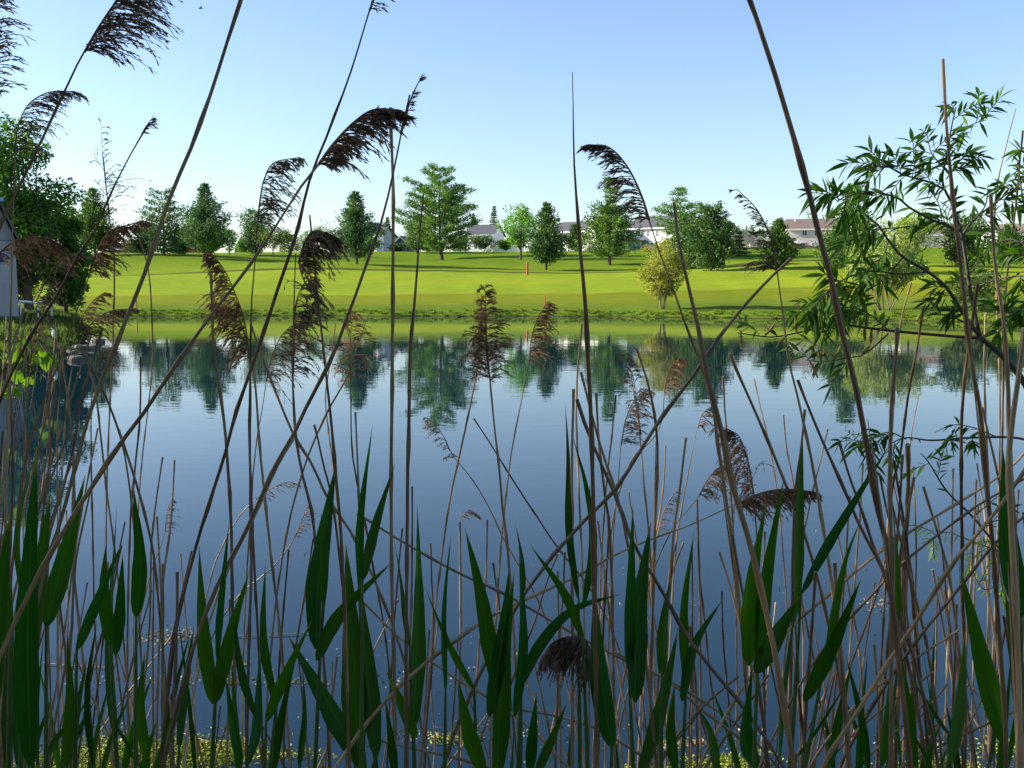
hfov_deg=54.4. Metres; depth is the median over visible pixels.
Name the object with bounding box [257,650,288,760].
dry reed
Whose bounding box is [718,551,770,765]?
dry reed
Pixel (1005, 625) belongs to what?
dry reed
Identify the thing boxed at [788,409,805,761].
dry reed
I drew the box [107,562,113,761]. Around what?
dry reed
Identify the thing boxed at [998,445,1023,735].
green reed shoot
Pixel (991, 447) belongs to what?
dry reed
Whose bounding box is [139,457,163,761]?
dry reed
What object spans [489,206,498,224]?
spruce tree
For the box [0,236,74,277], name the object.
dry reed
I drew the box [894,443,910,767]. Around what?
dry reed
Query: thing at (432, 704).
dry reed
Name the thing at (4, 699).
green reed shoot
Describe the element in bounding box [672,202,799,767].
dry reed
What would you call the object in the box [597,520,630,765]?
dry reed
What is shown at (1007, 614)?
green reed shoot
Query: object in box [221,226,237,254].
leafy tree
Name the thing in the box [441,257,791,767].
dry reed
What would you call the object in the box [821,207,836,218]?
leafy tree
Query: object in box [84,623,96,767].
green reed shoot
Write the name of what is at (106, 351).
dry reed
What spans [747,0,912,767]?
dry reed
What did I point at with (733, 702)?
dry reed
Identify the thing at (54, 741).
green reed shoot
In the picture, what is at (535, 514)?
dry reed
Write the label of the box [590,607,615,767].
green reed shoot
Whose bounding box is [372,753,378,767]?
green reed shoot
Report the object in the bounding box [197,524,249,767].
green reed shoot
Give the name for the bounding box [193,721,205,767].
dry reed
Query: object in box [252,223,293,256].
crabapple tree
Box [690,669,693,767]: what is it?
dry reed
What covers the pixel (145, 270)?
dry reed
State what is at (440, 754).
dry reed
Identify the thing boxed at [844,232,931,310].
willow bush
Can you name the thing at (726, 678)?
dry reed
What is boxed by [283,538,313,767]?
dry reed
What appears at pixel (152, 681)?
dry reed
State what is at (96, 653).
dry reed
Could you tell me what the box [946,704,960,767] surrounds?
green reed shoot
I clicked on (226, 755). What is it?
dry reed
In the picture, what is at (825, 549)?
green reed shoot
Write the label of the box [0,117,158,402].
dry reed
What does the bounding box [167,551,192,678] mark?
dry reed
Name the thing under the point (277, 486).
dry reed
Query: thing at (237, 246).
thicket
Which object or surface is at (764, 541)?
dry reed
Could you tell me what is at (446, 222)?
white pine tree
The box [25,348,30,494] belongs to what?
dry reed
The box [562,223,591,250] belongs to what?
pine tree
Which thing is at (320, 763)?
dry reed
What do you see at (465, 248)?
thicket
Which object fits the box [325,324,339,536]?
dry reed
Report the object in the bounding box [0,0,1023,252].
sky
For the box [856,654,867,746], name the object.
green reed shoot
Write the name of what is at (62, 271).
dry reed
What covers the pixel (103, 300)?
dry reed
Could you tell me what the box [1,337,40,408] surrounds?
grape vine
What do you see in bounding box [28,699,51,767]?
green reed shoot
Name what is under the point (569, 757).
green reed shoot
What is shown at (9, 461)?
dry reed
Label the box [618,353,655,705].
dry reed
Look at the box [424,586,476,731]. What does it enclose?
green reed shoot
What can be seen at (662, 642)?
green reed shoot
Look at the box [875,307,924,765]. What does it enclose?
dry reed
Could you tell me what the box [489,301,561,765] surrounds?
dry reed
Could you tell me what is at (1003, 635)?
dry reed
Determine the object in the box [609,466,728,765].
dry reed
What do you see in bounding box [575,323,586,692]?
dry reed
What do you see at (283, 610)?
dry reed
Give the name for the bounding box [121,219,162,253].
evergreen tree
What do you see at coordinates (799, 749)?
dry reed
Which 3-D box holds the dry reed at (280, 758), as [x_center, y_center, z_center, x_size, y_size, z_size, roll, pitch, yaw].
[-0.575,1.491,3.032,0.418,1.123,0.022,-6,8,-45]
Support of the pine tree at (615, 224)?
on the ground at (452, 281)
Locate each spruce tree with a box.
[132,187,188,254]
[366,221,402,235]
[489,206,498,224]
[728,231,751,256]
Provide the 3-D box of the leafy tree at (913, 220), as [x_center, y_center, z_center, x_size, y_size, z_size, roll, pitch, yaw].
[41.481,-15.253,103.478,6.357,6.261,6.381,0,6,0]
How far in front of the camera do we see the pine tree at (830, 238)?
95.21 m
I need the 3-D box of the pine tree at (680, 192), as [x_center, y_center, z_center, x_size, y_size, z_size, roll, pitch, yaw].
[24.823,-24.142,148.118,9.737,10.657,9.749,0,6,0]
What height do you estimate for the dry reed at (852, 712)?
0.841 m
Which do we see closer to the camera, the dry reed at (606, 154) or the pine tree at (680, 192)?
the dry reed at (606, 154)
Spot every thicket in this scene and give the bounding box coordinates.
[124,238,145,252]
[235,238,250,251]
[277,231,300,251]
[299,229,322,247]
[373,240,384,251]
[387,243,405,251]
[453,237,475,251]
[473,234,495,251]
[496,239,513,251]
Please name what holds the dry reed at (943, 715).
on the ground at (452, 281)
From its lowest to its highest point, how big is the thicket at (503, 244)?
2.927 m
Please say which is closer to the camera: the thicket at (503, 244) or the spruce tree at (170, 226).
the spruce tree at (170, 226)
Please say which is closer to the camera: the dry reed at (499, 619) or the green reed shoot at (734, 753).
the green reed shoot at (734, 753)
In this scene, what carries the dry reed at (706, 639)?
on the ground at (452, 281)
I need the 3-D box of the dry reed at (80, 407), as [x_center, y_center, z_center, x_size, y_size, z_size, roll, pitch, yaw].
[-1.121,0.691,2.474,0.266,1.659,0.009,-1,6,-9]
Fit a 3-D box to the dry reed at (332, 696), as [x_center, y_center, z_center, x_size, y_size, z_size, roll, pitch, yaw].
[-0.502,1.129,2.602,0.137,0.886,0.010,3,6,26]
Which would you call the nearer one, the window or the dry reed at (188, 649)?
the dry reed at (188, 649)
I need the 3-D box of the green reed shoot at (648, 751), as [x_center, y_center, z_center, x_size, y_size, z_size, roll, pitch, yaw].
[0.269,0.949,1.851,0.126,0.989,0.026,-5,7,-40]
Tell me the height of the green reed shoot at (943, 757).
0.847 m
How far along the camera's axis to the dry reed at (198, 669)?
2.02 m
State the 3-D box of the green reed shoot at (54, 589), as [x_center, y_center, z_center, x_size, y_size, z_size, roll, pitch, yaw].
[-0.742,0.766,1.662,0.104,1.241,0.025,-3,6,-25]
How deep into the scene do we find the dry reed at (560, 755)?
2.54 m
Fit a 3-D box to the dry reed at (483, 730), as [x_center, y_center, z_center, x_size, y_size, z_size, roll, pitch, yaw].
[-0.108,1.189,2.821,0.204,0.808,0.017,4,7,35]
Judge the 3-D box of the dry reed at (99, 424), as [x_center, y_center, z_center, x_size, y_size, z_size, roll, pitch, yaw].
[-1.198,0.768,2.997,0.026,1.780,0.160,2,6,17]
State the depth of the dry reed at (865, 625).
2.82 m
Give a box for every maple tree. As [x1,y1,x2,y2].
[195,224,223,257]
[495,203,541,259]
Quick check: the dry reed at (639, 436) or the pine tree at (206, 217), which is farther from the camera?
the pine tree at (206, 217)
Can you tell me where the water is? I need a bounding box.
[0,316,1023,767]
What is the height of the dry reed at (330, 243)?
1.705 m
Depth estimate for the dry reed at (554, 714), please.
3.46 m
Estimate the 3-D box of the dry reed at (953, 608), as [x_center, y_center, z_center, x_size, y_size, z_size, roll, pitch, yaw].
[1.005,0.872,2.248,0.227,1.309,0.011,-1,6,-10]
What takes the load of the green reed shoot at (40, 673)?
on the ground at (452, 281)
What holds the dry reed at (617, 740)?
on the ground at (452, 281)
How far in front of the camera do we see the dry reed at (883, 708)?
1.98 m
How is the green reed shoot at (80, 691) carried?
on the ground at (452, 281)
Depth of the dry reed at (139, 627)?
2.58 m
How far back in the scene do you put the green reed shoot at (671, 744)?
1.29 m
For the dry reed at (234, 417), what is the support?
on the ground at (452, 281)
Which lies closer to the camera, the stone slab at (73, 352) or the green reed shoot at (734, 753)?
the green reed shoot at (734, 753)
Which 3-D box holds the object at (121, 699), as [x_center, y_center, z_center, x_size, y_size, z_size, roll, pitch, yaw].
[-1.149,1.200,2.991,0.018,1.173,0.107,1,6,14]
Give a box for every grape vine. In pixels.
[0,370,44,451]
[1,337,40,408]
[35,342,58,394]
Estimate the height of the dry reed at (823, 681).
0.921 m
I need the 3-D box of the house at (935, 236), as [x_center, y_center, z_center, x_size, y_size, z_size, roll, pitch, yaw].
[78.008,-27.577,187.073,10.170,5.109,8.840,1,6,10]
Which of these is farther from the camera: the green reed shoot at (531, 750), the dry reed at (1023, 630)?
the dry reed at (1023, 630)
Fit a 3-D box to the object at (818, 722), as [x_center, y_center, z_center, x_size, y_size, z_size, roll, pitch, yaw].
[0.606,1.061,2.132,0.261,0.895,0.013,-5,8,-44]
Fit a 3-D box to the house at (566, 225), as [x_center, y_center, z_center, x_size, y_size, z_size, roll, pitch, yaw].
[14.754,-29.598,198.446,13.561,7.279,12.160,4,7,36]
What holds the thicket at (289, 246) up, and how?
on the ground at (452, 281)
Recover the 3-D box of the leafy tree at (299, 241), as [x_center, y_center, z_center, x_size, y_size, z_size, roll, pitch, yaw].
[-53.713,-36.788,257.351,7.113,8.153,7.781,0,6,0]
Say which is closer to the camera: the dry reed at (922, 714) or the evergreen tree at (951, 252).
the dry reed at (922, 714)
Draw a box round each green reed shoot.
[0,515,9,699]
[1,565,13,764]
[3,700,6,767]
[6,574,13,767]
[12,652,18,767]
[13,447,39,767]
[14,466,29,767]
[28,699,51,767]
[33,626,44,767]
[36,715,39,767]
[37,474,85,767]
[39,667,60,767]
[49,729,61,757]
[60,689,92,767]
[62,630,74,767]
[62,703,92,767]
[70,660,86,767]
[72,543,121,767]
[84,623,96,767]
[89,656,117,767]
[99,507,125,767]
[101,694,130,767]
[106,712,140,767]
[122,674,152,767]
[131,486,146,767]
[137,652,150,767]
[140,720,156,767]
[153,720,170,767]
[166,630,190,728]
[176,627,193,767]
[179,626,196,767]
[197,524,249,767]
[225,655,262,767]
[231,664,239,767]
[235,571,276,767]
[263,621,311,767]
[272,664,294,767]
[288,543,380,767]
[297,665,306,767]
[306,472,388,767]
[338,668,366,767]
[355,424,394,767]
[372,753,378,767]
[385,506,425,767]
[385,698,397,767]
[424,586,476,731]
[441,537,450,767]
[457,529,514,767]
[510,723,514,767]
[513,551,620,767]
[515,524,525,767]
[525,691,566,767]
[530,545,589,767]
[565,407,596,767]
[567,735,570,767]
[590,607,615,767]
[616,744,619,767]
[624,508,650,767]
[638,630,677,767]
[656,578,670,767]
[666,683,677,767]
[679,534,721,767]
[698,708,719,767]
[709,682,740,767]
[740,662,759,767]
[741,475,798,767]
[777,612,794,767]
[788,435,887,767]
[795,676,850,765]
[802,517,861,767]
[823,707,834,767]
[828,660,852,767]
[846,657,870,767]
[848,706,866,767]
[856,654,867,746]
[856,732,862,767]
[879,683,893,767]
[885,633,902,767]
[892,505,900,648]
[894,719,900,766]
[901,656,918,767]
[911,665,916,767]
[914,681,951,767]
[917,740,932,767]
[920,726,939,767]
[921,641,936,767]
[928,621,934,763]
[940,749,946,767]
[945,630,965,767]
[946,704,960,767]
[960,567,1008,767]
[987,730,995,767]
[997,741,1000,767]
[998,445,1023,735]
[1000,662,1011,767]
[1005,592,1023,696]
[1008,718,1014,764]
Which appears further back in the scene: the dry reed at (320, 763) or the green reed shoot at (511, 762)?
the dry reed at (320, 763)
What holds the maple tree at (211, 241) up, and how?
on the ground at (452, 281)
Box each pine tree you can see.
[74,187,128,254]
[175,182,231,257]
[326,190,388,263]
[387,162,482,259]
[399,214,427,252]
[521,201,571,269]
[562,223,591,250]
[572,176,646,264]
[651,186,702,251]
[667,214,713,268]
[679,200,739,270]
[753,217,801,268]
[810,226,845,265]
[815,178,883,270]
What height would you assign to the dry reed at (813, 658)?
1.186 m
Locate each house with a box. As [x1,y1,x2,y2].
[103,243,140,252]
[186,231,213,252]
[335,222,397,251]
[447,224,524,251]
[553,221,618,250]
[627,216,725,249]
[731,229,766,247]
[766,217,836,248]
[897,223,952,247]
[961,221,1023,246]
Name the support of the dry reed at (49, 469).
on the ground at (452, 281)
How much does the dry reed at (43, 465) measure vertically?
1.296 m
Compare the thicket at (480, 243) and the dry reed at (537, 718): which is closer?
the dry reed at (537, 718)
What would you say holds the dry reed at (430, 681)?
on the ground at (452, 281)
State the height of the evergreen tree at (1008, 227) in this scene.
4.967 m
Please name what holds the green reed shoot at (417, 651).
on the ground at (452, 281)
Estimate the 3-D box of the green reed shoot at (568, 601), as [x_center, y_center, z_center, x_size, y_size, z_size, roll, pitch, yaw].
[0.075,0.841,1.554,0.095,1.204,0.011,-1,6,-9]
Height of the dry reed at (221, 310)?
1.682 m
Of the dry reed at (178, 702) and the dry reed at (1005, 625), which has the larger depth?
the dry reed at (1005, 625)
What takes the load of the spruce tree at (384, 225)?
on the ground at (452, 281)
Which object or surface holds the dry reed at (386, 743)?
on the ground at (452, 281)
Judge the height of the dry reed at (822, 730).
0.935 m
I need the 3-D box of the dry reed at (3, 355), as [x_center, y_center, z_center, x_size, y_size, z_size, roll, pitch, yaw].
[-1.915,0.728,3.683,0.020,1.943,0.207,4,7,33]
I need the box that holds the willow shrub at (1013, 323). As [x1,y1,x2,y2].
[723,84,1023,610]
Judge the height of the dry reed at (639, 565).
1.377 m
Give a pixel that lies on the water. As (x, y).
(184, 428)
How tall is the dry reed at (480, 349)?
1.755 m
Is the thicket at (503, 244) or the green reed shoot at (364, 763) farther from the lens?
the thicket at (503, 244)
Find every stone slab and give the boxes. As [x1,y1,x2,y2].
[66,350,76,354]
[67,355,84,360]
[72,344,97,348]
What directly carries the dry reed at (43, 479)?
on the ground at (452, 281)
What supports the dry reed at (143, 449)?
on the ground at (452, 281)
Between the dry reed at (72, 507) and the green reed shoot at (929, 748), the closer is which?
the green reed shoot at (929, 748)
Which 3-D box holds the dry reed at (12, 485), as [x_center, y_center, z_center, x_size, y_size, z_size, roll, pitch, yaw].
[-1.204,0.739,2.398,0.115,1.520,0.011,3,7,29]
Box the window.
[802,230,807,235]
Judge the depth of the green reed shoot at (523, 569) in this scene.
1.83 m
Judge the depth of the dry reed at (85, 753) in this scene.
3.74 m
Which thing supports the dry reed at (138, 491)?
on the ground at (452, 281)
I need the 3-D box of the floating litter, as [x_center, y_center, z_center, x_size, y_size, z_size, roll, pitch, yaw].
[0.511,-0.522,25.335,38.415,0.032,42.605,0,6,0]
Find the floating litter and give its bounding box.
[65,332,947,761]
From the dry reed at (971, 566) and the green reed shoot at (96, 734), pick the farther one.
the dry reed at (971, 566)
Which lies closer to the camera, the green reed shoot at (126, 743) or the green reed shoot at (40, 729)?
the green reed shoot at (40, 729)
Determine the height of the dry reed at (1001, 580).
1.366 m
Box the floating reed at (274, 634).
[238,633,303,635]
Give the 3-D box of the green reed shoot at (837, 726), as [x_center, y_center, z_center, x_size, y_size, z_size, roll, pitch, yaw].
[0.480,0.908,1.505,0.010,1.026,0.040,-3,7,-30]
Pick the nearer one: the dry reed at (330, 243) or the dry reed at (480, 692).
the dry reed at (330, 243)
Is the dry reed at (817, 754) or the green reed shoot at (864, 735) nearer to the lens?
the green reed shoot at (864, 735)
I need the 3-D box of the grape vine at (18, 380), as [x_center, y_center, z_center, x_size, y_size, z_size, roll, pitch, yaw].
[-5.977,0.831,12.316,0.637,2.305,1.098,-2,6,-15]
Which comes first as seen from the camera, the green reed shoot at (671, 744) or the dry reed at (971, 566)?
the green reed shoot at (671, 744)
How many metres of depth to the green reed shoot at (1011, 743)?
2.43 m
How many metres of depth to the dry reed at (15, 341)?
2.32 m
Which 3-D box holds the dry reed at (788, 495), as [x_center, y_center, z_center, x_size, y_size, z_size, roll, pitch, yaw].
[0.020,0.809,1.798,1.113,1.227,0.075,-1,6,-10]
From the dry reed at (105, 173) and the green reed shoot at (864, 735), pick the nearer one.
the green reed shoot at (864, 735)
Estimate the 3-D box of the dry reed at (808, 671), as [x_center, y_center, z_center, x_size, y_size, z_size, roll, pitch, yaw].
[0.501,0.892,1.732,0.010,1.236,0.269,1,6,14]
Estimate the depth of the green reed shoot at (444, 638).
1.37 m
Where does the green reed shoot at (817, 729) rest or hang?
on the ground at (452, 281)
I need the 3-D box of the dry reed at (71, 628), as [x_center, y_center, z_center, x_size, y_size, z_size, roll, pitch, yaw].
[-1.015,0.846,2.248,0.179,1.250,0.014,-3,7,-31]
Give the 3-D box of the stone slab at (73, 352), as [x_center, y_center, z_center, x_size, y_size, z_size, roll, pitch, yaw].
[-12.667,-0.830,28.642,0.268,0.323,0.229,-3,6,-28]
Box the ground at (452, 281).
[0,247,1023,767]
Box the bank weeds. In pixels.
[0,304,95,372]
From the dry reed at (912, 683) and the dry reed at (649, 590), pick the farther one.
the dry reed at (649, 590)
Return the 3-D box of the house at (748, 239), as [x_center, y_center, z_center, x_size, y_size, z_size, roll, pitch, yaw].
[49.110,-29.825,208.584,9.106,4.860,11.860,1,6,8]
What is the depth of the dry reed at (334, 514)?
2.25 m
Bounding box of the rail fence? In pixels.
[18,300,52,317]
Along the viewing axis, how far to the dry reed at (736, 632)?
3.16 m
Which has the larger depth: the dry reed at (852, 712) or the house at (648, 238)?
the house at (648, 238)
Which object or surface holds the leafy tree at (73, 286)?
on the ground at (452, 281)
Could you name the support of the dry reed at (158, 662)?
on the ground at (452, 281)
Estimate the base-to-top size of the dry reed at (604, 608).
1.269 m
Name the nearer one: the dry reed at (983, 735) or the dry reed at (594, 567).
the dry reed at (594, 567)
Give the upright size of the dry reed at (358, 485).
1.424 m
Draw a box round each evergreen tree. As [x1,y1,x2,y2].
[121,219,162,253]
[166,224,192,254]
[232,205,278,254]
[933,209,997,265]
[985,222,1023,265]
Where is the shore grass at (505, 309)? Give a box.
[57,307,1017,321]
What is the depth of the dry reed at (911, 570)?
3.40 m
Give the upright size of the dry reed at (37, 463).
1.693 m
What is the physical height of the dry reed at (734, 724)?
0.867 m
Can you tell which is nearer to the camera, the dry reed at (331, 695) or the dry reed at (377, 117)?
the dry reed at (377, 117)
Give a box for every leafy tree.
[0,109,87,311]
[34,217,94,311]
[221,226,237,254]
[290,226,309,251]
[312,219,337,249]
[730,221,740,235]
[740,226,757,236]
[754,218,767,237]
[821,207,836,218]
[880,207,944,258]
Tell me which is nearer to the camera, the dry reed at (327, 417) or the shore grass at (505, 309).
the dry reed at (327, 417)
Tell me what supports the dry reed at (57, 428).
on the ground at (452, 281)
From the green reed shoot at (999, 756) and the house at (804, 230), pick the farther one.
the house at (804, 230)
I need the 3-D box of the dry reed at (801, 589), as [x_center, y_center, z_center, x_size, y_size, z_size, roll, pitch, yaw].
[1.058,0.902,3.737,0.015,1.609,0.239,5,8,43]
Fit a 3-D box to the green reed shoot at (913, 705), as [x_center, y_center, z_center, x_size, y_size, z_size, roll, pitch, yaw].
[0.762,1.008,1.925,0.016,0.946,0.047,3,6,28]
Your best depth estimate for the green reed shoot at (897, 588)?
1.36 m
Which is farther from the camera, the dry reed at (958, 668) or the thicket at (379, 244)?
the thicket at (379, 244)
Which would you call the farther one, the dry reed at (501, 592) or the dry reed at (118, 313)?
the dry reed at (118, 313)
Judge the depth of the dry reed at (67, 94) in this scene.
2.15 m
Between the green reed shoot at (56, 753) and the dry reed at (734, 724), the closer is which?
the dry reed at (734, 724)
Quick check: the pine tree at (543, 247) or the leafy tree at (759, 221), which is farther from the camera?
the leafy tree at (759, 221)
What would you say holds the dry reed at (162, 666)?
on the ground at (452, 281)
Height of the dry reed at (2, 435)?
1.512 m
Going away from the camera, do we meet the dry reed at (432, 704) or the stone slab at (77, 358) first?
the dry reed at (432, 704)
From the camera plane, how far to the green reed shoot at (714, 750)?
1.68 m
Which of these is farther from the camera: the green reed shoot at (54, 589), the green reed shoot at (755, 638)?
the green reed shoot at (54, 589)
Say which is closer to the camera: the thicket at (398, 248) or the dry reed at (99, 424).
the dry reed at (99, 424)
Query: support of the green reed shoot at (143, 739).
on the ground at (452, 281)
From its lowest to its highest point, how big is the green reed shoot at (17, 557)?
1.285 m
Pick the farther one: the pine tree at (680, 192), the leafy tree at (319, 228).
the leafy tree at (319, 228)
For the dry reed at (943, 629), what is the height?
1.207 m
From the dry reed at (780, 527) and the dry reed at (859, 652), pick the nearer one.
the dry reed at (859, 652)
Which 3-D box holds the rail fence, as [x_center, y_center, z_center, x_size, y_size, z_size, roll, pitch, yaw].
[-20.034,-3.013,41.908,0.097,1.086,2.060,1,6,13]
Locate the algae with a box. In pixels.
[13,721,1015,767]
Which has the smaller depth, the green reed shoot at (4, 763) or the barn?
the green reed shoot at (4, 763)
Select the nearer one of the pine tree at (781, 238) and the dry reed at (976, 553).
the dry reed at (976, 553)
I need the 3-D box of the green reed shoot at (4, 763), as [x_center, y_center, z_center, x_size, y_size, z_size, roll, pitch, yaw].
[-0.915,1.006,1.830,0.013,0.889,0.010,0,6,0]
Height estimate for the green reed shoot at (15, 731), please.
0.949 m
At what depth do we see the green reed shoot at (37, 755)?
2.59 m
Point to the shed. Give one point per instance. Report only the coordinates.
(399, 240)
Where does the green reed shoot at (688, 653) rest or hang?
on the ground at (452, 281)
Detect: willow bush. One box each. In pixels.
[636,238,691,308]
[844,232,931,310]
[945,266,1005,311]
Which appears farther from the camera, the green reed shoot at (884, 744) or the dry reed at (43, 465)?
the dry reed at (43, 465)
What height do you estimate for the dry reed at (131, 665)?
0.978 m
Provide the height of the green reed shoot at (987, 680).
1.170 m
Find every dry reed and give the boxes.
[0,0,36,96]
[0,0,184,229]
[0,105,417,661]
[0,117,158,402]
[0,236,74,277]
[0,253,88,521]
[0,309,24,406]
[0,317,6,394]
[0,329,16,379]
[0,378,85,767]
[0,411,15,548]
[0,431,3,480]
[0,457,71,728]
[0,459,45,708]
[0,523,6,554]
[1,220,154,767]
[4,90,89,767]
[8,389,13,577]
[12,389,50,767]
[13,335,91,602]
[21,380,55,521]
[22,292,66,543]
[23,0,242,767]
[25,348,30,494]
[26,363,50,767]
[36,292,113,767]
[38,320,56,524]
[39,339,57,536]
[39,528,78,647]
[42,428,98,767]
[47,567,51,743]
[49,328,103,541]
[49,482,91,767]
[50,462,71,525]
[50,582,87,767]
[56,308,142,750]
[56,361,63,723]
[59,346,85,686]
[59,606,69,767]
[61,437,75,754]
[66,510,72,760]
[73,652,122,767]
[77,545,121,767]
[78,636,171,764]
[79,345,132,767]
[85,355,169,762]
[87,522,125,767]
[89,118,150,767]
[90,346,122,767]
[95,674,116,762]
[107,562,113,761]
[112,590,152,767]
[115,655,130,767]
[117,653,133,711]
[120,430,141,667]
[126,357,141,767]
[130,499,183,719]
[132,238,152,720]
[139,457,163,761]
[151,564,154,766]
[155,460,175,758]
[156,517,166,767]
[159,0,394,767]
[161,74,426,767]
[161,563,164,753]
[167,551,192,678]
[169,700,174,767]
[170,572,178,767]
[180,553,197,764]
[182,506,315,765]
[183,438,294,767]
[193,482,303,720]
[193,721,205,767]
[197,252,252,767]
[209,274,236,699]
[214,610,251,767]
[214,706,220,764]
[225,599,230,767]
[242,326,311,767]
[248,157,307,767]
[249,324,430,767]
[251,358,291,767]
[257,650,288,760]
[263,726,286,767]
[266,315,368,708]
[276,549,289,722]
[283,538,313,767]
[284,215,350,767]
[290,253,332,767]
[298,661,309,767]
[313,424,355,767]
[317,599,398,767]
[324,656,337,767]
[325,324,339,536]
[326,312,397,755]
[328,661,332,767]
[334,488,822,767]
[354,412,360,582]
[356,514,776,767]
[364,601,569,767]
[381,739,491,767]
[382,706,391,767]
[386,528,402,767]
[389,107,396,749]
[403,194,423,767]
[407,486,412,767]
[419,629,429,767]
[422,417,577,743]
[423,543,433,767]
[425,361,477,767]
[430,623,438,767]
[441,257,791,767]
[447,634,488,760]
[447,714,487,766]
[448,642,457,767]
[458,284,518,737]
[458,522,461,767]
[459,510,481,767]
[471,520,487,767]
[473,418,641,749]
[474,716,488,767]
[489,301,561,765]
[491,554,558,766]
[492,562,516,758]
[496,629,567,757]
[497,577,513,767]
[523,709,653,765]
[526,680,549,767]
[534,665,553,759]
[536,636,590,761]
[550,676,561,732]
[554,552,565,767]
[557,571,561,767]
[563,624,584,767]
[570,389,574,767]
[572,72,598,767]
[575,143,751,767]
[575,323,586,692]
[575,399,785,767]
[580,372,658,767]
[592,357,693,767]
[595,393,615,767]
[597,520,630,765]
[598,537,608,756]
[599,395,616,617]
[599,618,623,767]
[604,390,655,767]
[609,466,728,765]
[614,651,771,767]
[617,690,627,749]
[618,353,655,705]
[628,491,681,767]
[628,492,649,673]
[635,348,658,767]
[637,445,665,767]
[641,691,651,765]
[642,680,644,742]
[647,613,685,767]
[648,588,669,767]
[651,542,683,767]
[652,675,739,767]
[657,437,686,757]
[665,407,713,767]
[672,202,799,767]
[688,550,693,767]
[689,625,698,767]
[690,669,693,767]
[690,679,712,767]
[696,499,701,762]
[696,517,716,739]
[697,452,1023,767]
[703,674,768,767]
[708,427,772,767]
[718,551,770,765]
[721,591,733,767]
[722,376,737,749]
[729,189,851,767]
[729,353,840,697]
[731,535,769,767]
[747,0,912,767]
[753,379,788,711]
[754,531,765,700]
[758,478,1023,767]
[759,602,776,763]
[770,664,785,733]
[774,429,828,767]
[783,414,803,721]
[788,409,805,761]
[789,625,801,767]
[791,590,803,742]
[796,380,939,767]
[797,673,833,757]
[801,571,817,767]
[802,602,827,767]
[808,629,959,767]
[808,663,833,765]
[812,666,835,767]
[813,627,830,731]
[819,468,1023,767]
[825,671,933,767]
[830,496,850,739]
[833,558,884,722]
[833,563,850,767]
[838,443,927,767]
[838,515,1023,767]
[838,537,864,714]
[842,707,855,729]
[843,463,863,765]
[851,582,875,733]
[854,699,928,767]
[873,644,882,767]
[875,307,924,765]
[875,454,903,767]
[878,474,921,744]
[878,684,947,767]
[880,282,911,706]
[887,328,898,767]
[887,477,915,767]
[892,475,932,766]
[893,460,928,746]
[893,505,944,767]
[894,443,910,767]
[899,710,1013,767]
[902,395,918,764]
[903,571,912,758]
[905,683,969,762]
[906,705,951,767]
[912,466,916,729]
[918,693,921,767]
[922,486,977,767]
[932,569,955,695]
[932,595,937,767]
[936,517,953,767]
[937,576,974,767]
[941,59,1008,767]
[943,468,954,766]
[943,590,963,767]
[951,604,957,765]
[958,668,998,750]
[959,284,979,767]
[963,480,977,732]
[967,671,990,767]
[969,505,980,767]
[970,711,996,762]
[973,688,1015,766]
[976,463,990,751]
[976,510,1009,767]
[982,313,989,767]
[982,407,999,491]
[986,509,1007,630]
[988,108,1015,755]
[989,194,1019,596]
[990,130,1023,746]
[992,489,1019,767]
[1002,615,1008,654]
[1005,327,1023,767]
[1023,616,1023,645]
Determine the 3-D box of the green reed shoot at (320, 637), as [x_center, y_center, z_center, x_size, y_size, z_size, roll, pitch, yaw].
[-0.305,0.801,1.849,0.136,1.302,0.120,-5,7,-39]
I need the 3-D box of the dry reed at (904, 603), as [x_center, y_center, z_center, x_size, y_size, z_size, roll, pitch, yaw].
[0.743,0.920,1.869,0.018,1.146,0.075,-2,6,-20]
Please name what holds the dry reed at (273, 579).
on the ground at (452, 281)
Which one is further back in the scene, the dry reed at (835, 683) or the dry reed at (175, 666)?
the dry reed at (835, 683)
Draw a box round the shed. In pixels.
[387,236,415,251]
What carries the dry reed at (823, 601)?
on the ground at (452, 281)
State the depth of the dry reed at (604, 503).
3.43 m
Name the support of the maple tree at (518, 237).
on the ground at (452, 281)
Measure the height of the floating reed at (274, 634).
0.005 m
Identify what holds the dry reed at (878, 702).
on the ground at (452, 281)
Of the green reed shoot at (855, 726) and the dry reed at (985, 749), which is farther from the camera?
the dry reed at (985, 749)
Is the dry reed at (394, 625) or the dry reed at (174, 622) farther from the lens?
the dry reed at (394, 625)
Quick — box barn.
[0,197,19,318]
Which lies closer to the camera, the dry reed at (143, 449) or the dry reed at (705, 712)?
the dry reed at (705, 712)
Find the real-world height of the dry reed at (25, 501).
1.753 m
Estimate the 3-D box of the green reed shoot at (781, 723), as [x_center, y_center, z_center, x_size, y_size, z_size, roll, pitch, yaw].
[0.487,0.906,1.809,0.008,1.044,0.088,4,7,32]
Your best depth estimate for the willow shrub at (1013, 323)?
2.55 m
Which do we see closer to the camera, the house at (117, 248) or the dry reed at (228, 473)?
the dry reed at (228, 473)
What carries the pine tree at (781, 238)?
on the ground at (452, 281)
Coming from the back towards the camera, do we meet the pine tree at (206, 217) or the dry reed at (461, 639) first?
the pine tree at (206, 217)
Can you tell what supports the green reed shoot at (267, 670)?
on the ground at (452, 281)
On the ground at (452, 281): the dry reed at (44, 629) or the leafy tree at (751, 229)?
the leafy tree at (751, 229)
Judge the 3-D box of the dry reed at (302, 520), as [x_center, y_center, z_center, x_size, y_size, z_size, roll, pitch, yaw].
[-1.060,1.095,3.937,0.737,1.330,0.065,3,6,27]
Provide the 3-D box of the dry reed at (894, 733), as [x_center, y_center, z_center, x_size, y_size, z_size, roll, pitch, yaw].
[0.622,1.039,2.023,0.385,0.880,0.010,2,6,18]

